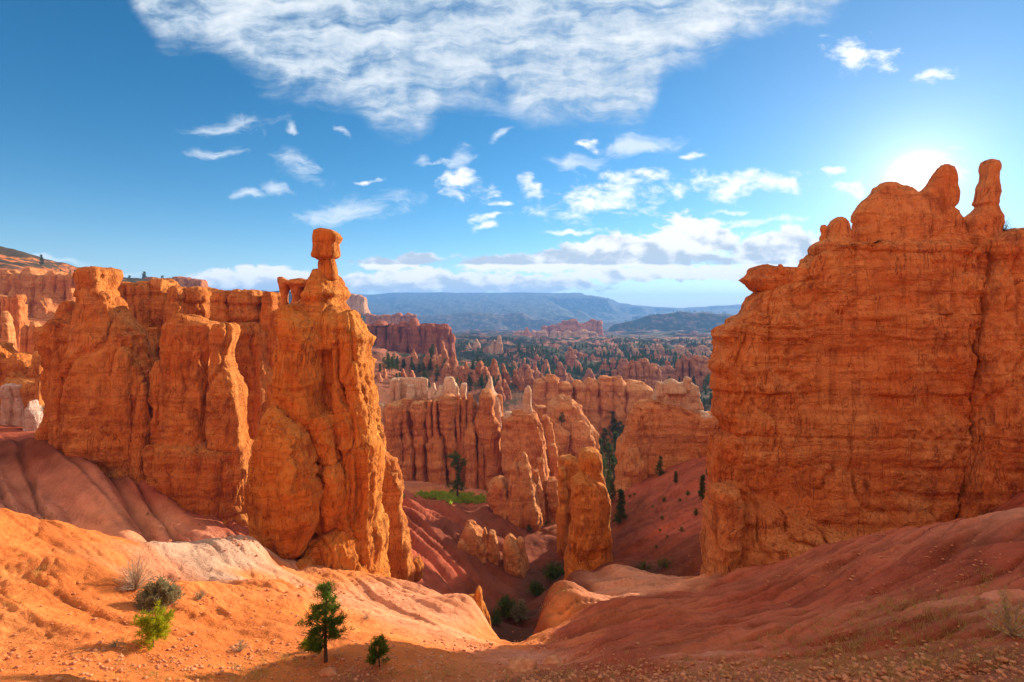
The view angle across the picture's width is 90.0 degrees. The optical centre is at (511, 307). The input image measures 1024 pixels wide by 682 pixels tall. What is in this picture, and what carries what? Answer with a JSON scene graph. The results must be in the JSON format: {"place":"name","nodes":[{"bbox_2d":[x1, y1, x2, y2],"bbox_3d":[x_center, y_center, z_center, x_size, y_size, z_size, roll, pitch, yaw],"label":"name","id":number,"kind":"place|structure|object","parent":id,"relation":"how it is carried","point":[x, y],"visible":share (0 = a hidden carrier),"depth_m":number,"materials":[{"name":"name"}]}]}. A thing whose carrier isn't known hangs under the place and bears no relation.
{"place":"outdoors","nodes":[
{"label":"outdoors","id":0,"kind":"place"},
{"bbox_2d":[0,246,1023,681],"bbox_3d":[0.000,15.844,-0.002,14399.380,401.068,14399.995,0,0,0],"label":"ground","id":1,"kind":"structure","parent":0,"point":[94,530],"depth_m":28.66,"materials":[{"name":"soil"}]},
{"bbox_2d":[0,311,16,349],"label":"hoodoo","id":2,"kind":"object","parent":1,"relation":"on","point":[7,331],"visible":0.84,"depth_m":107.79,"materials":[{"name":"stone"}]},
{"bbox_2d":[0,383,23,426],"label":"rock pillar","id":3,"kind":"object","parent":1,"relation":"on","point":[12,409],"visible":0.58,"depth_m":79.51,"materials":[{"name":"white stone"}]},
{"bbox_2d":[0,294,28,347],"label":"rock wall","id":4,"kind":"structure","parent":1,"relation":"on","point":[15,307],"depth_m":121.46,"materials":[{"name":"stone"}]},
{"bbox_2d":[0,326,44,416],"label":"rock wall","id":5,"kind":"structure","parent":1,"relation":"on","point":[24,369],"depth_m":82.85,"materials":[{"name":"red stone"}]},
{"bbox_2d":[20,321,40,353],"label":"hoodoo","id":6,"kind":"object","parent":1,"relation":"on","point":[26,341],"visible":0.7,"depth_m":103.37,"materials":[{"name":"stone"}]},
{"bbox_2d":[22,399,42,430],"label":"rock pillar","id":7,"kind":"object","parent":1,"relation":"on","point":[32,417],"visible":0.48,"depth_m":78.15,"materials":[{"name":"white stone"}]},
{"bbox_2d":[0,267,75,319],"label":"rock wall","id":8,"kind":"structure","parent":1,"relation":"on","point":[45,292],"depth_m":182.75,"materials":[{"name":"stone"}]},
{"bbox_2d":[105,637,125,647],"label":"shrub","id":9,"kind":"object","parent":1,"relation":"on","point":[113,644],"visible":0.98,"depth_m":15.28,"materials":[{"name":"beige plant"}]},
{"bbox_2d":[113,552,158,590],"bbox_3d":[-15.838,11.091,21.480,1.823,1.579,1.814,0,0,-42],"label":"dead shrub","id":10,"kind":"object","parent":1,"relation":"on","point":[134,576],"visible":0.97,"depth_m":21.48,"materials":[{"name":"plant"}]},
{"bbox_2d":[129,599,175,650],"bbox_3d":[-11.188,9.939,15.973,1.407,1.412,1.421,0,0,0],"label":"shrub","id":11,"kind":"object","parent":1,"relation":"on","point":[153,627],"visible":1,"depth_m":15.81,"materials":[{"name":"green plant"}]},
{"bbox_2d":[130,573,186,613],"bbox_3d":[-13.915,11.201,20.075,2.081,1.427,1.660,0,0,0],"label":"sagebrush","id":12,"kind":"object","parent":1,"relation":"on","point":[164,591],"visible":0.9,"depth_m":19.95,"materials":[{"name":"green plant"}]},
{"bbox_2d":[34,266,307,526],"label":"rock wall","id":13,"kind":"structure","parent":1,"relation":"on","point":[162,385],"depth_m":57.86,"materials":[{"name":"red stone"}]},
{"bbox_2d":[169,276,207,286],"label":"mesa","id":14,"kind":"structure","parent":1,"relation":"on","point":[186,281],"depth_m":467.08,"materials":[{"name":"stone"}]},
{"bbox_2d":[191,587,208,600],"bbox_3d":[-13.442,12.277,21.984,0.692,0.545,0.759,0,0,0],"label":"shrub","id":15,"kind":"object","parent":1,"relation":"on","point":[200,596],"visible":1,"depth_m":21.98,"materials":[{"name":"beige plant"}]},
{"bbox_2d":[229,638,250,653],"bbox_3d":[-9.205,11.363,17.293,0.779,0.519,0.703,0,0,-40],"label":"shrub","id":16,"kind":"object","parent":1,"relation":"on","point":[240,643],"visible":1,"depth_m":17.26,"materials":[{"name":"beige plant"}]},
{"bbox_2d":[296,554,316,569],"bbox_3d":[-15.763,20.181,38.901,1.955,2.278,2.889,0,0,0],"label":"boulder","id":17,"kind":"object","parent":1,"relation":"on","point":[305,561],"visible":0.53,"depth_m":38.79,"materials":[{"name":"orange stone"}]},
{"bbox_2d":[299,635,314,651],"bbox_3d":[-7.083,11.799,18.013,0.772,0.604,0.783,0,0,0],"label":"pine seedling","id":18,"kind":"object","parent":1,"relation":"on","point":[304,650],"visible":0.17,"depth_m":17.85,"materials":[{"name":"green plant"}]},
{"bbox_2d":[243,228,390,576],"bbox_3d":[-16.690,11.811,44.218,12.448,37.227,12.999,0,0,0],"label":"hammer hoodoo","id":19,"kind":"object","parent":1,"relation":"on","point":[315,475],"visible":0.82,"depth_m":41.18,"materials":[{"name":"orange stone"}]},
{"bbox_2d":[295,580,354,662],"bbox_3d":[-6.201,10.342,16.866,1.901,2.836,1.950,0,0,0],"label":"pine tree","id":20,"kind":"object","parent":1,"relation":"on","point":[328,626],"visible":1,"depth_m":16.72,"materials":[{"name":"green plant"}]},
{"bbox_2d":[318,667,336,676],"bbox_3d":[-5.818,11.573,16.212,0.618,0.304,0.434,0,0,0],"label":"stone","id":21,"kind":"object","parent":1,"relation":"on","point":[327,672],"visible":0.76,"depth_m":16.13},
{"bbox_2d":[346,293,370,315],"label":"butte","id":22,"kind":"object","parent":1,"relation":"on","point":[358,303],"visible":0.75,"depth_m":978.59,"materials":[{"name":"stone"}]},
{"bbox_2d":[363,633,392,667],"bbox_3d":[-4.310,11.053,16.490,0.948,1.136,0.997,0,0,0],"label":"pine tree","id":23,"kind":"object","parent":1,"relation":"on","point":[375,653],"visible":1,"depth_m":16.42,"materials":[{"name":"green plant"}]},
{"bbox_2d":[365,312,416,323],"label":"rock wall","id":24,"kind":"structure","parent":1,"relation":"on","point":[397,318],"depth_m":895.59,"materials":[{"name":"stone"}]},
{"bbox_2d":[379,410,414,581],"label":"rock wall","id":25,"kind":"structure","parent":1,"relation":"on","point":[400,559],"depth_m":53.69,"materials":[{"name":"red stone"}]},
{"bbox_2d":[365,318,455,357],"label":"rock wall","id":26,"kind":"structure","parent":1,"relation":"on","point":[405,337],"depth_m":427.28,"materials":[{"name":"stone"}]},
{"bbox_2d":[410,349,417,360],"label":"hoodoo","id":27,"kind":"object","parent":1,"relation":"on","point":[414,356],"visible":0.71,"depth_m":295.36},
{"bbox_2d":[413,556,423,581],"bbox_3d":[-10.599,29.182,57.366,1.446,2.192,2.030,0,0,0],"label":"boulder","id":28,"kind":"object","parent":1,"relation":"on","point":[418,564],"visible":0.78,"depth_m":56.70,"materials":[{"name":"orange stone"}]},
{"bbox_2d":[422,352,431,368],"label":"hoodoo","id":29,"kind":"object","parent":1,"relation":"on","point":[427,357],"visible":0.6,"depth_m":277.85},
{"bbox_2d":[389,376,466,402],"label":"rock wall","id":30,"kind":"structure","parent":1,"relation":"on","point":[410,387],"depth_m":133.25,"materials":[{"name":"stone"}]},
{"bbox_2d":[434,354,444,371],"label":"hoodoo","id":31,"kind":"object","parent":1,"relation":"on","point":[439,361],"visible":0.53,"depth_m":266.98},
{"bbox_2d":[441,340,448,361],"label":"hoodoo","id":32,"kind":"object","parent":1,"relation":"on","point":[444,353],"visible":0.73,"depth_m":286.38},
{"bbox_2d":[441,362,451,377],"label":"hoodoo","id":33,"kind":"object","parent":1,"relation":"on","point":[446,370],"visible":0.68,"depth_m":259.18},
{"bbox_2d":[448,352,458,367],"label":"hoodoo","id":34,"kind":"object","parent":1,"relation":"on","point":[452,360],"visible":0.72,"depth_m":273.70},
{"bbox_2d":[450,364,458,379],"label":"hoodoo","id":35,"kind":"object","parent":1,"relation":"on","point":[454,372],"visible":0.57,"depth_m":260.32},
{"bbox_2d":[445,450,468,496],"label":"pine tree","id":36,"kind":"object","parent":1,"relation":"on","point":[458,477],"visible":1,"depth_m":103.44,"materials":[{"name":"green plant"}]},
{"bbox_2d":[459,366,467,384],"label":"hoodoo","id":37,"kind":"object","parent":1,"relation":"on","point":[463,377],"visible":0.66,"depth_m":261.23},
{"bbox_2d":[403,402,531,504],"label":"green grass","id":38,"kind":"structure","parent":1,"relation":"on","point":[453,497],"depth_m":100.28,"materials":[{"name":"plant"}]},
{"bbox_2d":[378,388,557,498],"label":"rock wall","id":39,"kind":"structure","parent":1,"relation":"on","point":[424,436],"depth_m":121.20,"materials":[{"name":"stone"}]},
{"bbox_2d":[485,376,502,428],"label":"rock spire","id":40,"kind":"object","parent":39,"relation":"on","point":[498,409],"visible":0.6,"depth_m":126.79,"materials":[{"name":"stone"}]},
{"bbox_2d":[503,386,532,418],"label":"rock spire","id":41,"kind":"object","parent":39,"relation":"on","point":[526,406],"visible":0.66,"depth_m":117.31,"materials":[{"name":"stone"}]},
{"bbox_2d":[464,361,471,375],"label":"hoodoo","id":42,"kind":"object","parent":1,"relation":"on","point":[467,369],"visible":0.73,"depth_m":270.29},
{"bbox_2d":[471,370,479,385],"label":"hoodoo","id":43,"kind":"object","parent":1,"relation":"on","point":[474,377],"visible":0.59,"depth_m":264.98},
{"bbox_2d":[473,339,480,347],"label":"hoodoo","id":44,"kind":"object","parent":1,"relation":"on","point":[476,343],"visible":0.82,"depth_m":727.84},
{"bbox_2d":[468,585,490,625],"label":"rock spur","id":45,"kind":"structure","parent":1,"relation":"on","point":[477,596],"depth_m":39.34,"materials":[{"name":"orange stone"}]},
{"bbox_2d":[475,361,487,385],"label":"hoodoo","id":46,"kind":"object","parent":1,"relation":"on","point":[479,370],"visible":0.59,"depth_m":270.41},
{"bbox_2d":[488,340,495,353],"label":"hoodoo","id":47,"kind":"object","parent":1,"relation":"on","point":[491,349],"visible":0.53,"depth_m":672.93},
{"bbox_2d":[457,520,528,577],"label":"rock cluster","id":48,"kind":"object","parent":1,"relation":"on","point":[477,541],"visible":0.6,"depth_m":78.26,"materials":[{"name":"stone"}]},
{"bbox_2d":[488,358,501,381],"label":"hoodoo","id":49,"kind":"object","parent":1,"relation":"on","point":[493,369],"visible":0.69,"depth_m":284.25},
{"bbox_2d":[490,610,503,624],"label":"bush","id":50,"kind":"object","parent":1,"relation":"on","point":[495,620],"visible":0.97,"depth_m":55.48,"materials":[{"name":"green plant"}]},
{"bbox_2d":[494,335,503,353],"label":"hoodoo","id":51,"kind":"object","parent":1,"relation":"on","point":[498,347],"visible":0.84,"depth_m":667.63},
{"bbox_2d":[494,380,505,401],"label":"hoodoo","id":52,"kind":"object","parent":1,"relation":"on","point":[498,388],"visible":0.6,"depth_m":264.20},
{"bbox_2d":[492,593,515,619],"bbox_3d":[-0.715,34.342,59.204,3.520,3.054,3.072,0,0,29],"label":"bush","id":53,"kind":"object","parent":1,"relation":"on","point":[506,605],"visible":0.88,"depth_m":58.91,"materials":[{"name":"green plant"}]},
{"bbox_2d":[501,363,510,384],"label":"hoodoo","id":54,"kind":"object","parent":1,"relation":"on","point":[506,376],"visible":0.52,"depth_m":293.06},
{"bbox_2d":[501,379,511,399],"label":"hoodoo","id":55,"kind":"object","parent":1,"relation":"on","point":[506,391],"visible":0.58,"depth_m":268.49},
{"bbox_2d":[512,369,519,385],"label":"hoodoo","id":56,"kind":"object","parent":1,"relation":"on","point":[515,379],"visible":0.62,"depth_m":297.62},
{"bbox_2d":[503,656,536,672],"bbox_3d":[0.272,12.206,17.273,1.141,0.643,0.968,0,0,0],"label":"stone","id":57,"kind":"object","parent":1,"relation":"on","point":[524,664],"visible":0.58,"depth_m":17.20,"materials":[{"name":"stone"}]},
{"bbox_2d":[509,598,531,624],"bbox_3d":[0.843,34.203,58.053,2.804,2.833,2.758,0,0,0],"label":"bush","id":58,"kind":"object","parent":1,"relation":"on","point":[519,611],"visible":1,"depth_m":57.84,"materials":[{"name":"green plant"}]},
{"bbox_2d":[518,377,525,390],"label":"hoodoo","id":59,"kind":"object","parent":1,"relation":"on","point":[521,385],"visible":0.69,"depth_m":285.74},
{"bbox_2d":[486,451,558,530],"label":"rock cluster","id":60,"kind":"object","parent":1,"relation":"on","point":[519,498],"visible":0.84,"depth_m":96.30,"materials":[{"name":"stone"}]},
{"bbox_2d":[522,327,531,335],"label":"rock spire","id":61,"kind":"object","parent":1,"relation":"on","point":[526,332],"visible":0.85,"depth_m":1261.35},
{"bbox_2d":[517,364,539,379],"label":"rock wall","id":62,"kind":"structure","parent":1,"relation":"on","point":[522,372],"depth_m":357.65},
{"bbox_2d":[524,368,533,390],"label":"hoodoo","id":63,"kind":"object","parent":1,"relation":"on","point":[528,379],"visible":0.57,"depth_m":293.52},
{"bbox_2d":[512,330,547,335],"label":"mesa","id":64,"kind":"structure","parent":1,"relation":"on","point":[535,333],"depth_m":1283.12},
{"bbox_2d":[526,578,545,595],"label":"bush","id":65,"kind":"object","parent":1,"relation":"on","point":[534,586],"visible":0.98,"depth_m":70.59,"materials":[{"name":"green plant"}]},
{"bbox_2d":[541,359,550,374],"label":"hoodoo","id":66,"kind":"object","parent":1,"relation":"on","point":[544,366],"visible":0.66,"depth_m":475.63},
{"bbox_2d":[540,558,564,580],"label":"bush","id":67,"kind":"object","parent":1,"relation":"on","point":[551,574],"visible":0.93,"depth_m":75.19,"materials":[{"name":"green plant"}]},
{"bbox_2d":[543,654,561,665],"bbox_3d":[1.765,14.948,21.519,0.821,0.446,0.794,0,0,24],"label":"stone","id":68,"kind":"object","parent":1,"relation":"on","point":[552,659],"visible":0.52,"depth_m":21.46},
{"bbox_2d":[554,361,569,382],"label":"hoodoo","id":69,"kind":"object","parent":1,"relation":"on","point":[561,373],"visible":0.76,"depth_m":406.56,"materials":[{"name":"stone"}]},
{"bbox_2d":[555,454,577,558],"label":"rock spire","id":70,"kind":"structure","parent":1,"relation":"on","point":[567,468],"depth_m":83.74,"materials":[{"name":"orange stone"}]},
{"bbox_2d":[534,395,599,461],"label":"rock cluster","id":71,"kind":"object","parent":1,"relation":"on","point":[575,432],"visible":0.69,"depth_m":145.73,"materials":[{"name":"stone"}]},
{"bbox_2d":[559,412,565,425],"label":"pine tree","id":72,"kind":"object","parent":71,"relation":"on","point":[561,416],"visible":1,"depth_m":143.91,"materials":[{"name":"green plant"}]},
{"bbox_2d":[540,319,603,335],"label":"mesa","id":73,"kind":"structure","parent":1,"relation":"on","point":[575,325],"depth_m":1409.88,"materials":[{"name":"stone"}]},
{"bbox_2d":[565,346,578,366],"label":"hoodoo","id":74,"kind":"object","parent":1,"relation":"on","point":[570,357],"visible":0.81,"depth_m":549.45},
{"bbox_2d":[550,329,597,336],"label":"mesa","id":75,"kind":"structure","parent":1,"relation":"on","point":[579,333],"depth_m":1232.10,"materials":[{"name":"stone"}]},
{"bbox_2d":[573,349,588,360],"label":"rock wall","id":76,"kind":"structure","parent":1,"relation":"on","point":[578,354],"depth_m":617.72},
{"bbox_2d":[455,335,711,376],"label":"wood","id":77,"kind":"object","parent":1,"relation":"on","point":[595,368],"visible":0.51,"depth_m":575.75,"materials":[{"name":"green plant"}]},
{"bbox_2d":[563,446,613,579],"bbox_3d":[9.860,30.734,67.597,6.692,23.618,8.606,0,0,0],"label":"rock pillar","id":78,"kind":"object","parent":1,"relation":"on","point":[589,543],"visible":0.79,"depth_m":64.50,"materials":[{"name":"orange stone"}]},
{"bbox_2d":[582,368,596,381],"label":"hoodoo","id":79,"kind":"object","parent":1,"relation":"on","point":[589,373],"visible":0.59,"depth_m":440.24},
{"bbox_2d":[532,374,652,445],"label":"rock wall","id":80,"kind":"structure","parent":1,"relation":"on","point":[600,398],"depth_m":202.44,"materials":[{"name":"stone"}]},
{"bbox_2d":[599,438,605,460],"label":"pine tree","id":81,"kind":"object","parent":1,"relation":"on","point":[600,444],"visible":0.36,"depth_m":166.53,"materials":[{"name":"green plant"}]},
{"bbox_2d":[601,453,606,476],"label":"pine tree","id":82,"kind":"object","parent":1,"relation":"on","point":[604,466],"visible":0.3,"depth_m":141.69,"materials":[{"name":"green plant"}]},
{"bbox_2d":[599,361,609,370],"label":"hoodoo","id":83,"kind":"object","parent":1,"relation":"on","point":[605,366],"visible":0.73,"depth_m":505.96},
{"bbox_2d":[601,427,608,450],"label":"pine tree","id":84,"kind":"object","parent":1,"relation":"on","point":[603,437],"visible":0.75,"depth_m":190.25,"materials":[{"name":"green plant"}]},
{"bbox_2d":[605,470,611,493],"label":"pine tree","id":85,"kind":"object","parent":1,"relation":"on","point":[608,477],"visible":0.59,"depth_m":115.78,"materials":[{"name":"green plant"}]},
{"bbox_2d":[604,441,614,469],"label":"pine tree","id":86,"kind":"object","parent":1,"relation":"on","point":[608,451],"visible":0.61,"depth_m":152.33,"materials":[{"name":"green plant"}]},
{"bbox_2d":[604,411,617,440],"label":"pine tree","id":87,"kind":"object","parent":1,"relation":"on","point":[613,420],"visible":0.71,"depth_m":201.34,"materials":[{"name":"green plant"}]},
{"bbox_2d":[605,455,616,480],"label":"pine tree","id":88,"kind":"object","parent":1,"relation":"on","point":[613,466],"visible":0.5,"depth_m":135.59,"materials":[{"name":"green plant"}]},
{"bbox_2d":[608,479,617,502],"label":"pine tree","id":89,"kind":"object","parent":1,"relation":"on","point":[611,490],"visible":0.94,"depth_m":99.29,"materials":[{"name":"green plant"}]},
{"bbox_2d":[610,357,615,367],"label":"hoodoo","id":90,"kind":"object","parent":1,"relation":"on","point":[612,363],"visible":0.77,"depth_m":508.92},
{"bbox_2d":[610,431,618,457],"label":"pine tree","id":91,"kind":"object","parent":1,"relation":"on","point":[615,435],"visible":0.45,"depth_m":171.31,"materials":[{"name":"green plant"}]},
{"bbox_2d":[611,421,622,442],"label":"pine tree","id":92,"kind":"object","parent":1,"relation":"on","point":[619,428],"visible":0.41,"depth_m":192.11,"materials":[{"name":"green plant"}]},
{"bbox_2d":[612,488,626,523],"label":"pine tree","id":93,"kind":"object","parent":1,"relation":"on","point":[620,511],"visible":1,"depth_m":84.99,"materials":[{"name":"green plant"}]},
{"bbox_2d":[611,358,628,375],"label":"hoodoo","id":94,"kind":"object","parent":1,"relation":"on","point":[618,369],"visible":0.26,"depth_m":449.72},
{"bbox_2d":[621,358,661,390],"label":"rock wall","id":95,"kind":"structure","parent":1,"relation":"on","point":[645,371],"depth_m":327.50,"materials":[{"name":"stone"}]},
{"bbox_2d":[638,561,651,570],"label":"bush","id":96,"kind":"object","parent":1,"relation":"on","point":[643,565],"visible":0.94,"depth_m":58.82,"materials":[{"name":"green plant"}]},
{"bbox_2d":[648,352,660,359],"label":"hoodoo","id":97,"kind":"object","parent":1,"relation":"on","point":[656,355],"visible":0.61,"depth_m":586.71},
{"bbox_2d":[654,344,664,355],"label":"hoodoo","id":98,"kind":"object","parent":1,"relation":"on","point":[660,349],"visible":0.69,"depth_m":675.73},
{"bbox_2d":[652,363,667,381],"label":"hoodoo","id":99,"kind":"object","parent":1,"relation":"on","point":[664,373],"visible":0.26,"depth_m":436.31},
{"bbox_2d":[655,455,665,476],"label":"pine tree","id":100,"kind":"object","parent":1,"relation":"on","point":[660,469],"visible":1,"depth_m":97.68,"materials":[{"name":"green plant"}]},
{"bbox_2d":[657,556,670,567],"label":"bush","id":101,"kind":"object","parent":1,"relation":"on","point":[660,564],"visible":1,"depth_m":57.04,"materials":[{"name":"green plant"}]},
{"bbox_2d":[611,377,719,494],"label":"rock fin","id":102,"kind":"object","parent":1,"relation":"on","point":[672,422],"visible":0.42,"depth_m":103.37,"materials":[{"name":"stone"}]},
{"bbox_2d":[664,361,674,378],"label":"hoodoo","id":103,"kind":"object","parent":1,"relation":"on","point":[670,369],"visible":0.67,"depth_m":436.98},
{"bbox_2d":[671,345,690,353],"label":"hoodoo","id":104,"kind":"object","parent":1,"relation":"on","point":[679,349],"visible":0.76,"depth_m":651.62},
{"bbox_2d":[674,355,709,381],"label":"rock wall","id":105,"kind":"structure","parent":1,"relation":"on","point":[684,365],"depth_m":378.49,"materials":[{"name":"stone"}]},
{"bbox_2d":[691,355,711,383],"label":"hoodoo","id":106,"kind":"object","parent":1,"relation":"on","point":[700,370],"visible":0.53,"depth_m":357.66,"materials":[{"name":"stone"}]},
{"bbox_2d":[697,473,706,499],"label":"pine tree","id":107,"kind":"object","parent":1,"relation":"on","point":[701,491],"visible":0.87,"depth_m":78.26,"materials":[{"name":"green plant"}]},
{"bbox_2d":[694,345,711,355],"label":"hoodoo","id":108,"kind":"object","parent":1,"relation":"on","point":[699,349],"visible":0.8,"depth_m":746.50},
{"bbox_2d":[699,159,1023,575],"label":"rock fin","id":109,"kind":"object","parent":1,"relation":"on","point":[866,368],"visible":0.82,"depth_m":47.73,"materials":[{"name":"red stone"}]},
{"bbox_2d":[1003,217,1013,230],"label":"shrub","id":110,"kind":"object","parent":109,"relation":"on","point":[1004,227],"visible":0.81,"depth_m":49.14,"materials":[{"name":"white plant"}]},
{"bbox_2d":[978,585,1023,639],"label":"shrub","id":111,"kind":"object","parent":1,"relation":"on","point":[1010,632],"visible":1,"depth_m":12.78,"materials":[{"name":"brown plant"}]},
{"bbox_2d":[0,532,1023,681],"bbox_3d":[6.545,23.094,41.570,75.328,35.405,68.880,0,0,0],"label":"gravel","id":112,"kind":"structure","parent":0,"point":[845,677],"depth_m":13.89,"materials":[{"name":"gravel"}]},
{"bbox_2d":[0,0,1023,307],"label":"sky","id":113,"kind":"structure","parent":0,"point":[654,153],"materials":[{"name":"blue"}]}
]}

